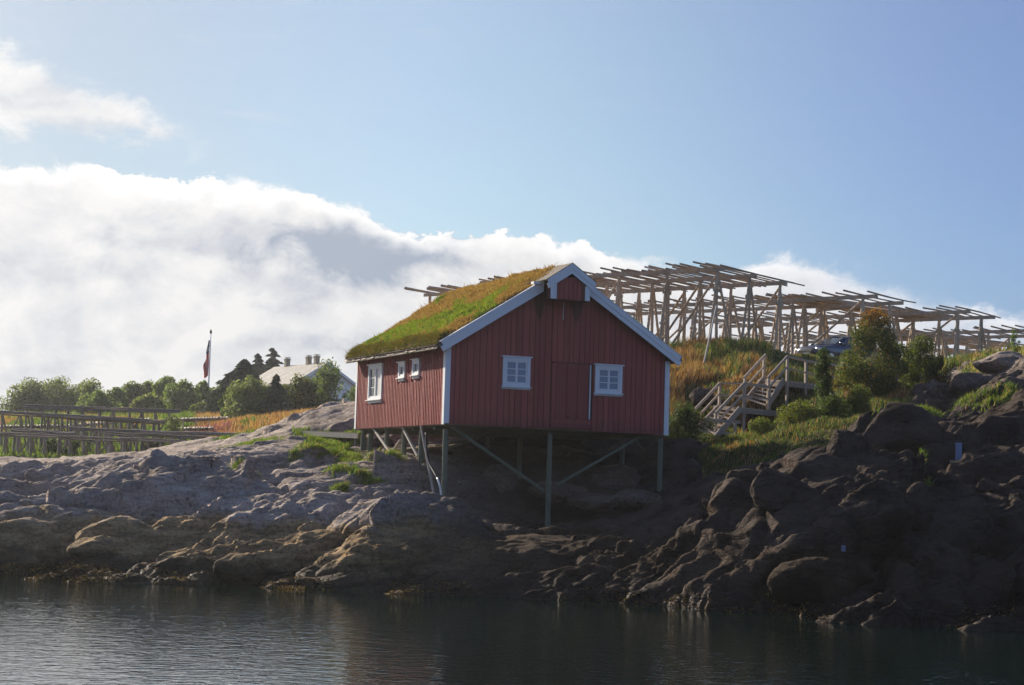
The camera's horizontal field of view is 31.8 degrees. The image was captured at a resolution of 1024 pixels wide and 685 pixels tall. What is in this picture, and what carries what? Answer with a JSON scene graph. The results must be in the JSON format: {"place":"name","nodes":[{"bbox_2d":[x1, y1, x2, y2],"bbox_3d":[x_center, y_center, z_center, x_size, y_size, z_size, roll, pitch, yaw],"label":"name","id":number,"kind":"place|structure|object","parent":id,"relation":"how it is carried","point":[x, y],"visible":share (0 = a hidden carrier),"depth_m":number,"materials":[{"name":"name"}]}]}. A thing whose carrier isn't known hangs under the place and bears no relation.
{"place":"outdoors","nodes":[
{"label":"outdoors","id":0,"kind":"place"},
{"bbox_2d":[0,346,1023,630],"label":"ground","id":1,"kind":"structure","parent":0,"point":[698,536],"depth_m":53.91,"materials":[{"name":"stone"}]},
{"bbox_2d":[0,517,59,536],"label":"boulder","id":2,"kind":"object","parent":1,"relation":"on","point":[29,527],"visible":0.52,"depth_m":56.40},
{"bbox_2d":[0,377,61,412],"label":"broadleaf tree","id":3,"kind":"object","parent":1,"relation":"on","point":[30,392],"visible":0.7,"depth_m":179.07,"materials":[{"name":"green plant"}]},
{"bbox_2d":[0,424,65,431],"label":"drying rack","id":4,"kind":"object","parent":1,"relation":"on","point":[8,427],"visible":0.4,"depth_m":127.11,"materials":[{"name":"grey wood"}]},
{"bbox_2d":[11,429,76,453],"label":"drying rack","id":5,"kind":"object","parent":1,"relation":"on","point":[57,432],"visible":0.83,"depth_m":105.44,"materials":[{"name":"grey wood"}]},
{"bbox_2d":[39,438,63,453],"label":"shrub","id":6,"kind":"object","parent":1,"relation":"on","point":[49,443],"visible":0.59,"depth_m":103.64,"materials":[{"name":"green plant"}]},
{"bbox_2d":[24,375,82,411],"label":"broadleaf tree","id":7,"kind":"object","parent":1,"relation":"on","point":[57,388],"visible":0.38,"depth_m":182.81,"materials":[{"name":"green plant"}]},
{"bbox_2d":[63,440,79,455],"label":"shrub","id":8,"kind":"object","parent":1,"relation":"on","point":[75,445],"visible":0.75,"depth_m":101.58,"materials":[{"name":"green plant"}]},
{"bbox_2d":[0,410,160,446],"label":"drying rack","id":9,"kind":"object","parent":1,"relation":"on","point":[91,418],"visible":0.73,"depth_m":111.92,"materials":[{"name":"grey wood"}]},
{"bbox_2d":[61,377,105,404],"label":"broadleaf tree","id":10,"kind":"object","parent":1,"relation":"on","point":[88,385],"visible":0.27,"depth_m":185.17,"materials":[{"name":"green plant"}]},
{"bbox_2d":[0,432,187,456],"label":"drying rack","id":11,"kind":"object","parent":1,"relation":"on","point":[69,442],"visible":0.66,"depth_m":100.52,"materials":[{"name":"grey wood"}]},
{"bbox_2d":[70,389,122,414],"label":"broadleaf tree","id":12,"kind":"object","parent":1,"relation":"on","point":[98,398],"visible":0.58,"depth_m":171.49,"materials":[{"name":"green plant"}]},
{"bbox_2d":[66,535,129,562],"bbox_3d":[-12.682,6.521,55.431,2.002,1.192,1.123,4,-5,-24],"label":"boulder","id":13,"kind":"object","parent":1,"relation":"on","point":[81,550],"visible":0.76,"depth_m":54.98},
{"bbox_2d":[22,404,180,438],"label":"drying rack","id":14,"kind":"object","parent":1,"relation":"on","point":[112,409],"visible":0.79,"depth_m":123.03,"materials":[{"name":"grey wood"}]},
{"bbox_2d":[68,418,150,428],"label":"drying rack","id":15,"kind":"object","parent":1,"relation":"on","point":[88,424],"visible":0.18,"depth_m":131.85,"materials":[{"name":"grey wood"}]},
{"bbox_2d":[73,515,149,541],"bbox_3d":[-12.369,6.260,56.830,2.803,1.611,1.881,2,-5,0],"label":"boulder","id":16,"kind":"object","parent":1,"relation":"on","point":[119,526],"visible":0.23,"depth_m":56.22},
{"bbox_2d":[66,419,165,442],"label":"drying rack","id":17,"kind":"object","parent":1,"relation":"on","point":[144,428],"visible":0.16,"depth_m":117.21,"materials":[{"name":"grey wood"}]},
{"bbox_2d":[105,387,128,412],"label":"broadleaf tree","id":18,"kind":"object","parent":1,"relation":"on","point":[118,394],"visible":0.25,"depth_m":177.14,"materials":[{"name":"green plant"}]},
{"bbox_2d":[121,381,147,407],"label":"broadleaf tree","id":19,"kind":"object","parent":1,"relation":"on","point":[134,391],"visible":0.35,"depth_m":185.34,"materials":[{"name":"green plant"}]},
{"bbox_2d":[129,392,167,414],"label":"broadleaf tree","id":20,"kind":"object","parent":1,"relation":"on","point":[150,400],"visible":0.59,"depth_m":169.40,"materials":[{"name":"green plant"}]},
{"bbox_2d":[143,379,154,393],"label":"broadleaf tree","id":21,"kind":"object","parent":1,"relation":"on","point":[147,385],"visible":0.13,"depth_m":187.37,"materials":[{"name":"green plant"}]},
{"bbox_2d":[68,427,236,452],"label":"drying rack","id":22,"kind":"object","parent":1,"relation":"on","point":[100,430],"visible":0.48,"depth_m":104.54,"materials":[{"name":"grey wood"}]},
{"bbox_2d":[104,431,209,452],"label":"drying rack","id":23,"kind":"object","parent":1,"relation":"on","point":[183,437],"visible":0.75,"depth_m":103.00,"materials":[{"name":"grey wood"}]},
{"bbox_2d":[143,436,171,448],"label":"shrub","id":24,"kind":"object","parent":1,"relation":"on","point":[154,445],"visible":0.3,"depth_m":102.68,"materials":[{"name":"green plant"}]},
{"bbox_2d":[151,375,175,397],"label":"broadleaf tree","id":25,"kind":"object","parent":1,"relation":"on","point":[158,387],"visible":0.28,"depth_m":183.18,"materials":[{"name":"green plant"}]},
{"bbox_2d":[0,401,341,457],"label":"meadow grass","id":26,"kind":"structure","parent":1,"relation":"on","point":[253,422],"depth_m":122.23,"materials":[{"name":"plant"}]},
{"bbox_2d":[151,556,192,571],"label":"boulder","id":27,"kind":"object","parent":1,"relation":"on","point":[172,564],"visible":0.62,"depth_m":53.56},
{"bbox_2d":[164,414,183,438],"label":"shrub","id":28,"kind":"object","parent":1,"relation":"on","point":[172,426],"visible":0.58,"depth_m":115.72,"materials":[{"name":"green plant"}]},
{"bbox_2d":[161,379,201,411],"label":"broadleaf tree","id":29,"kind":"object","parent":1,"relation":"on","point":[182,395],"visible":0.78,"depth_m":174.89,"materials":[{"name":"green plant"}]},
{"bbox_2d":[180,427,213,434],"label":"drying rack","id":30,"kind":"object","parent":1,"relation":"on","point":[197,428],"visible":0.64,"depth_m":118.30,"materials":[{"name":"grey wood"}]},
{"bbox_2d":[189,402,205,411],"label":"broadleaf tree","id":31,"kind":"object","parent":1,"relation":"on","point":[197,406],"visible":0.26,"depth_m":167.42,"materials":[{"name":"green plant"}]},
{"bbox_2d":[167,416,228,426],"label":"drying rack","id":32,"kind":"object","parent":1,"relation":"on","point":[195,419],"visible":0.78,"depth_m":130.05,"materials":[{"name":"grey wood"}]},
{"bbox_2d":[191,380,211,404],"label":"broadleaf tree","id":33,"kind":"object","parent":1,"relation":"on","point":[203,388],"visible":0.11,"depth_m":183.63,"materials":[{"name":"green plant"}]},
{"bbox_2d":[203,330,211,384],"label":"flagpole","id":34,"kind":"object","parent":1,"relation":"on","point":[206,366],"visible":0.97,"depth_m":190.29,"materials":[{"name":"metal"}]},
{"bbox_2d":[203,456,219,467],"bbox_3d":[-10.250,4.135,61.344,0.583,0.495,0.066,2,-5,0],"label":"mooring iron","id":35,"kind":"object","parent":1,"relation":"on","point":[212,458],"visible":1,"depth_m":61.33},
{"bbox_2d":[200,372,239,414],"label":"conifer","id":36,"kind":"object","parent":1,"relation":"on","point":[222,387],"visible":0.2,"depth_m":157.75,"materials":[{"name":"green plant"}]},
{"bbox_2d":[217,390,232,418],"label":"broadleaf tree","id":37,"kind":"object","parent":1,"relation":"on","point":[221,404],"visible":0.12,"depth_m":139.72,"materials":[{"name":"green plant"}]},
{"bbox_2d":[194,359,261,413],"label":"conifer","id":38,"kind":"object","parent":1,"relation":"on","point":[243,369],"visible":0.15,"depth_m":159.72,"materials":[{"name":"green plant"}]},
{"bbox_2d":[213,552,265,583],"bbox_3d":[-8.040,6.735,53.235,1.544,1.055,0.859,2,-5,0],"label":"boulder","id":39,"kind":"object","parent":1,"relation":"on","point":[240,568],"visible":0.95,"depth_m":52.97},
{"bbox_2d":[231,498,258,510],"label":"boulder","id":40,"kind":"object","parent":1,"relation":"on","point":[252,501],"visible":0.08,"depth_m":58.38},
{"bbox_2d":[222,375,269,417],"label":"broadleaf tree","id":41,"kind":"object","parent":1,"relation":"on","point":[245,399],"visible":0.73,"depth_m":136.38,"materials":[{"name":"green plant"}]},
{"bbox_2d":[252,353,266,374],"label":"conifer","id":42,"kind":"object","parent":1,"relation":"on","point":[258,365],"visible":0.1,"depth_m":205.13,"materials":[{"name":"green plant"}]},
{"bbox_2d":[263,348,283,370],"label":"conifer","id":43,"kind":"object","parent":1,"relation":"on","point":[272,361],"visible":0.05,"depth_m":212.13,"materials":[{"name":"green plant"}]},
{"bbox_2d":[255,374,294,415],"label":"conifer","id":44,"kind":"object","parent":1,"relation":"on","point":[274,401],"visible":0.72,"depth_m":135.74,"materials":[{"name":"green plant"}]},
{"bbox_2d":[220,424,366,459],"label":"bank grass","id":45,"kind":"structure","parent":1,"relation":"on","point":[341,447],"depth_m":69.73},
{"bbox_2d":[285,412,302,422],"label":"boulder","id":46,"kind":"object","parent":1,"relation":"on","point":[294,416],"visible":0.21,"depth_m":78.59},
{"bbox_2d":[281,372,322,410],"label":"broadleaf tree","id":47,"kind":"object","parent":1,"relation":"on","point":[304,390],"visible":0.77,"depth_m":144.47,"materials":[{"name":"green plant"}]},
{"bbox_2d":[259,354,355,402],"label":"white house","id":48,"kind":"structure","parent":1,"relation":"on","point":[286,371],"depth_m":192.15,"materials":[{"name":"stone"}]},
{"bbox_2d":[290,357,355,407],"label":"broadleaf tree","id":49,"kind":"object","parent":1,"relation":"on","point":[325,380],"visible":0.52,"depth_m":149.36,"materials":[{"name":"green plant"}]},
{"bbox_2d":[297,430,380,445],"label":"walkway","id":50,"kind":"structure","parent":1,"relation":"on","point":[337,435],"depth_m":70.77,"materials":[{"name":"grey wood"}]},
{"bbox_2d":[373,437,393,446],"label":"boulder","id":51,"kind":"object","parent":1,"relation":"on","point":[377,442],"visible":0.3,"depth_m":69.59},
{"bbox_2d":[428,451,452,454],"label":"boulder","id":52,"kind":"object","parent":1,"relation":"on","point":[440,452],"visible":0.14,"depth_m":65.76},
{"bbox_2d":[404,283,479,304],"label":"drying rack","id":53,"kind":"object","parent":1,"relation":"on","point":[429,294],"visible":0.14,"depth_m":99.86,"materials":[{"name":"brown wood"}]},
{"bbox_2d":[482,464,517,491],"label":"boulder","id":54,"kind":"object","parent":1,"relation":"on","point":[502,477],"visible":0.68,"depth_m":64.03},
{"bbox_2d":[0,559,1015,626],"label":"seaweed","id":55,"kind":"object","parent":1,"relation":"on","point":[96,570],"visible":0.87,"depth_m":51.56,"materials":[{"name":"plant"}]},
{"bbox_2d":[341,263,681,526],"bbox_3d":[-0.164,2.139,66.661,10.047,9.892,10.415,4,-5,-24],"label":"stilt hut","id":56,"kind":"object","parent":1,"relation":"on","point":[571,349],"visible":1,"depth_m":63.20,"materials":[{"name":"red paint"}]},
{"bbox_2d":[365,363,383,403],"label":"window","id":57,"kind":"structure","parent":56,"relation":"in","point":[375,371],"depth_m":67.30,"materials":[{"name":"white paint"}]},
{"bbox_2d":[395,361,405,381],"bbox_3d":[-3.993,1.041,64.831,0.147,0.710,0.780,4,-5,-24],"label":"window","id":58,"kind":"structure","parent":56,"relation":"in","point":[402,364],"depth_m":64.84,"materials":[{"name":"white paint"}]},
{"bbox_2d":[409,358,421,378],"bbox_3d":[-3.415,0.921,63.581,0.147,0.700,0.790,4,-5,-24],"label":"window","id":59,"kind":"structure","parent":56,"relation":"in","point":[416,362],"depth_m":63.53,"materials":[{"name":"white paint"}]},
{"bbox_2d":[420,433,441,494],"bbox_3d":[-2.745,4.484,61.464,0.070,2.838,1.903,4,-5,-24],"label":"drain hose","id":60,"kind":"object","parent":56,"relation":"hanging from","point":[436,476],"visible":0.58,"depth_m":61.72,"materials":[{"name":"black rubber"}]},
{"bbox_2d":[501,355,532,389],"bbox_3d":[0.158,1.042,62.131,1.150,1.152,0.106,4,-5,-24],"label":"window","id":61,"kind":"structure","parent":56,"relation":"in","point":[516,373],"depth_m":62.15,"materials":[{"name":"white paint"}]},
{"bbox_2d":[554,363,588,419],"bbox_3d":[2.111,1.721,63.036,1.360,1.940,0.056,4,-5,-24],"label":"door","id":62,"kind":"structure","parent":56,"relation":"in","point":[572,403],"depth_m":63.02,"materials":[{"name":"red paint"}]},
{"bbox_2d":[593,363,624,396],"bbox_3d":[3.424,1.331,63.601,1.185,1.127,0.106,4,-5,-24],"label":"window","id":63,"kind":"structure","parent":56,"relation":"in","point":[608,377],"depth_m":63.61,"materials":[{"name":"white paint"}]},
{"bbox_2d":[527,481,587,502],"bbox_3d":[1.609,5.248,63.208,2.112,0.759,1.148,3,-5,-12],"label":"boulder","id":64,"kind":"object","parent":1,"relation":"on","point":[562,492],"visible":0.9,"depth_m":62.80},
{"bbox_2d":[567,492,617,511],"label":"boulder","id":65,"kind":"object","parent":1,"relation":"on","point":[597,502],"visible":1,"depth_m":62.40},
{"bbox_2d":[589,464,640,490],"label":"boulder","id":66,"kind":"object","parent":1,"relation":"on","point":[619,476],"visible":0.77,"depth_m":65.49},
{"bbox_2d":[229,377,1021,492],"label":"rock grass","id":67,"kind":"object","parent":1,"relation":"on","point":[370,477],"visible":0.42,"depth_m":63.18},
{"bbox_2d":[615,488,661,509],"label":"boulder","id":68,"kind":"object","parent":1,"relation":"on","point":[633,498],"visible":0.87,"depth_m":63.34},
{"bbox_2d":[479,261,804,349],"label":"drying rack","id":69,"kind":"object","parent":1,"relation":"on","point":[666,288],"visible":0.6,"depth_m":92.98,"materials":[{"name":"brown wood"}]},
{"bbox_2d":[664,402,715,439],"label":"bush","id":70,"kind":"object","parent":1,"relation":"on","point":[687,429],"visible":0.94,"depth_m":68.41,"materials":[{"name":"green plant"}]},
{"bbox_2d":[689,387,713,406],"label":"boulder","id":71,"kind":"object","parent":1,"relation":"on","point":[697,395],"visible":0.78,"depth_m":75.83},
{"bbox_2d":[703,305,716,363],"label":"leaning pole","id":72,"kind":"object","parent":1,"relation":"on","point":[710,334],"visible":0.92,"depth_m":83.72,"materials":[{"name":"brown wood"}]},
{"bbox_2d":[747,415,779,436],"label":"bush","id":73,"kind":"object","parent":1,"relation":"on","point":[761,426],"visible":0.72,"depth_m":67.09,"materials":[{"name":"green plant"}]},
{"bbox_2d":[612,289,915,353],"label":"drying rack","id":74,"kind":"object","parent":1,"relation":"on","point":[862,303],"visible":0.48,"depth_m":100.82,"materials":[{"name":"brown wood"}]},
{"bbox_2d":[694,353,841,435],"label":"staircase","id":75,"kind":"structure","parent":1,"relation":"on","point":[719,408],"depth_m":74.08,"materials":[{"name":"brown wood"}]},
{"bbox_2d":[750,467,804,510],"bbox_3d":[7.215,3.987,48.858,1.532,1.168,0.878,2,-5,0],"label":"boulder","id":76,"kind":"object","parent":1,"relation":"on","point":[772,489],"visible":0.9,"depth_m":48.56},
{"bbox_2d":[775,398,830,425],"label":"bush","id":77,"kind":"object","parent":1,"relation":"on","point":[803,412],"visible":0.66,"depth_m":66.24,"materials":[{"name":"green plant"}]},
{"bbox_2d":[767,557,873,606],"bbox_3d":[7.941,6.268,46.526,2.938,1.467,1.244,3,-5,-11],"label":"boulder","id":78,"kind":"object","parent":1,"relation":"on","point":[821,580],"visible":0.91,"depth_m":45.99,"materials":[{"name":"stone"}]},
{"bbox_2d":[813,346,836,414],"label":"bush","id":79,"kind":"object","parent":1,"relation":"on","point":[824,381],"visible":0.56,"depth_m":68.97,"materials":[{"name":"green plant"}]},
{"bbox_2d":[795,334,876,358],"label":"parked car","id":80,"kind":"object","parent":1,"relation":"on","point":[836,345],"visible":0.39,"depth_m":94.13,"materials":[{"name":"blue paint"}]},
{"bbox_2d":[818,392,854,420],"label":"bush","id":81,"kind":"object","parent":1,"relation":"on","point":[833,406],"visible":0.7,"depth_m":66.34,"materials":[{"name":"green plant"}]},
{"bbox_2d":[679,305,1000,357],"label":"drying rack","id":82,"kind":"object","parent":1,"relation":"on","point":[956,312],"visible":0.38,"depth_m":106.34,"materials":[{"name":"brown wood"}]},
{"bbox_2d":[665,333,1017,477],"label":"hill grass","id":83,"kind":"structure","parent":1,"relation":"on","point":[718,348],"depth_m":78.94,"materials":[{"name":"plant"}]},
{"bbox_2d":[832,374,861,398],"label":"bush","id":84,"kind":"object","parent":1,"relation":"on","point":[843,385],"visible":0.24,"depth_m":73.85,"materials":[{"name":"green plant"}]},
{"bbox_2d":[829,348,864,390],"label":"bush","id":85,"kind":"object","parent":1,"relation":"on","point":[847,352],"visible":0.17,"depth_m":74.72,"materials":[{"name":"green plant"}]},
{"bbox_2d":[826,429,868,457],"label":"boulder","id":86,"kind":"object","parent":1,"relation":"on","point":[842,443],"visible":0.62,"depth_m":50.33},
{"bbox_2d":[838,383,872,415],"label":"bush","id":87,"kind":"object","parent":1,"relation":"on","point":[858,402],"visible":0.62,"depth_m":68.03,"materials":[{"name":"green plant"}]},
{"bbox_2d":[753,294,961,357],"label":"drying rack","id":88,"kind":"object","parent":1,"relation":"on","point":[805,320],"visible":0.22,"depth_m":103.04,"materials":[{"name":"brown wood"}]},
{"bbox_2d":[835,306,903,397],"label":"bush","id":89,"kind":"object","parent":1,"relation":"on","point":[851,370],"visible":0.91,"depth_m":72.72,"materials":[{"name":"green plant"}]},
{"bbox_2d":[732,325,1023,356],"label":"drying rack","id":90,"kind":"object","parent":1,"relation":"on","point":[1001,332],"visible":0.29,"depth_m":114.43,"materials":[{"name":"brown wood"}]},
{"bbox_2d":[869,341,916,394],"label":"bush","id":91,"kind":"object","parent":1,"relation":"on","point":[898,351],"visible":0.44,"depth_m":73.52,"materials":[{"name":"green plant"}]},
{"bbox_2d":[862,402,942,452],"bbox_3d":[12.283,3.109,56.735,2.708,2.494,2.069,5,-5,-31],"label":"boulder","id":92,"kind":"object","parent":1,"relation":"on","point":[897,427],"visible":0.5,"depth_m":56.12,"materials":[{"name":"stone"}]},
{"bbox_2d":[904,482,933,529],"bbox_3d":[10.789,4.343,47.834,0.835,1.291,0.666,2,-5,0],"label":"boulder","id":93,"kind":"object","parent":1,"relation":"on","point":[918,496],"visible":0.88,"depth_m":47.59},
{"bbox_2d":[894,334,946,388],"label":"bush","id":94,"kind":"object","parent":1,"relation":"on","point":[919,349],"visible":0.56,"depth_m":74.83,"materials":[{"name":"green plant"}]},
{"bbox_2d":[916,353,953,383],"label":"bush","id":95,"kind":"object","parent":1,"relation":"on","point":[938,363],"visible":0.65,"depth_m":73.92,"materials":[{"name":"green plant"}]},
{"bbox_2d":[919,374,950,384],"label":"bush","id":96,"kind":"object","parent":1,"relation":"on","point":[937,379],"visible":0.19,"depth_m":73.57,"materials":[{"name":"green plant"}]},
{"bbox_2d":[852,328,1023,358],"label":"drying rack","id":97,"kind":"object","parent":1,"relation":"on","point":[972,344],"visible":0.16,"depth_m":123.39,"materials":[{"name":"brown wood"}]},
{"bbox_2d":[936,348,974,354],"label":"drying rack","id":98,"kind":"object","parent":1,"relation":"on","point":[962,351],"visible":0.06,"depth_m":128.61,"materials":[{"name":"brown wood"}]},
{"bbox_2d":[950,443,961,462],"bbox_3d":[13.680,3.567,55.226,0.480,0.982,0.320,2,-5,0],"label":"cabinet","id":99,"kind":"object","parent":1,"relation":"on","point":[958,451],"visible":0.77,"depth_m":55.17,"materials":[{"name":"blue paint"}]},
{"bbox_2d":[948,372,994,396],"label":"boulder","id":100,"kind":"object","parent":1,"relation":"on","point":[963,383],"visible":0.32,"depth_m":69.67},
{"bbox_2d":[976,478,997,492],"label":"boulder","id":101,"kind":"object","parent":1,"relation":"on","point":[984,485],"visible":0.88,"depth_m":52.22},
{"bbox_2d":[972,350,1023,373],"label":"boulder","id":102,"kind":"object","parent":1,"relation":"on","point":[998,361],"visible":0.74,"depth_m":72.58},
{"bbox_2d":[1010,327,1021,351],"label":"sapling","id":103,"kind":"object","parent":102,"relation":"on","point":[1013,336],"visible":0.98,"depth_m":74.26,"materials":[{"name":"green plant"}]},
{"bbox_2d":[994,483,1012,493],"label":"boulder","id":104,"kind":"object","parent":1,"relation":"on","point":[1000,488],"visible":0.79,"depth_m":52.02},
{"bbox_2d":[988,370,1023,387],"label":"boulder","id":105,"kind":"object","parent":1,"relation":"on","point":[1015,373],"visible":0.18,"depth_m":66.32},
{"bbox_2d":[1009,475,1023,488],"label":"boulder","id":106,"kind":"object","parent":1,"relation":"on","point":[1017,482],"visible":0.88,"depth_m":51.90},
{"bbox_2d":[0,574,1023,684],"bbox_3d":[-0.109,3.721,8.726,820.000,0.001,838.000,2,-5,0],"label":"water","id":107,"kind":"structure","parent":0,"point":[60,633],"depth_m":35.33,"materials":[{"name":"black liquid"}]},
{"bbox_2d":[270,585,304,589],"bbox_3d":[-6.385,6.982,51.298,1.107,0.166,1.075,-2,-6,38],"label":"seaweed clump","id":108,"kind":"object","parent":107,"relation":"on","point":[290,587],"visible":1,"depth_m":51.19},
{"bbox_2d":[0,0,1023,410],"label":"sky","id":109,"kind":"structure","parent":0,"point":[260,175],"materials":[{"name":"blue"}]},
{"bbox_2d":[957,345,1023,373],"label":"clifftop grass","id":110,"kind":"structure","parent":0,"point":[970,365],"depth_m":78.49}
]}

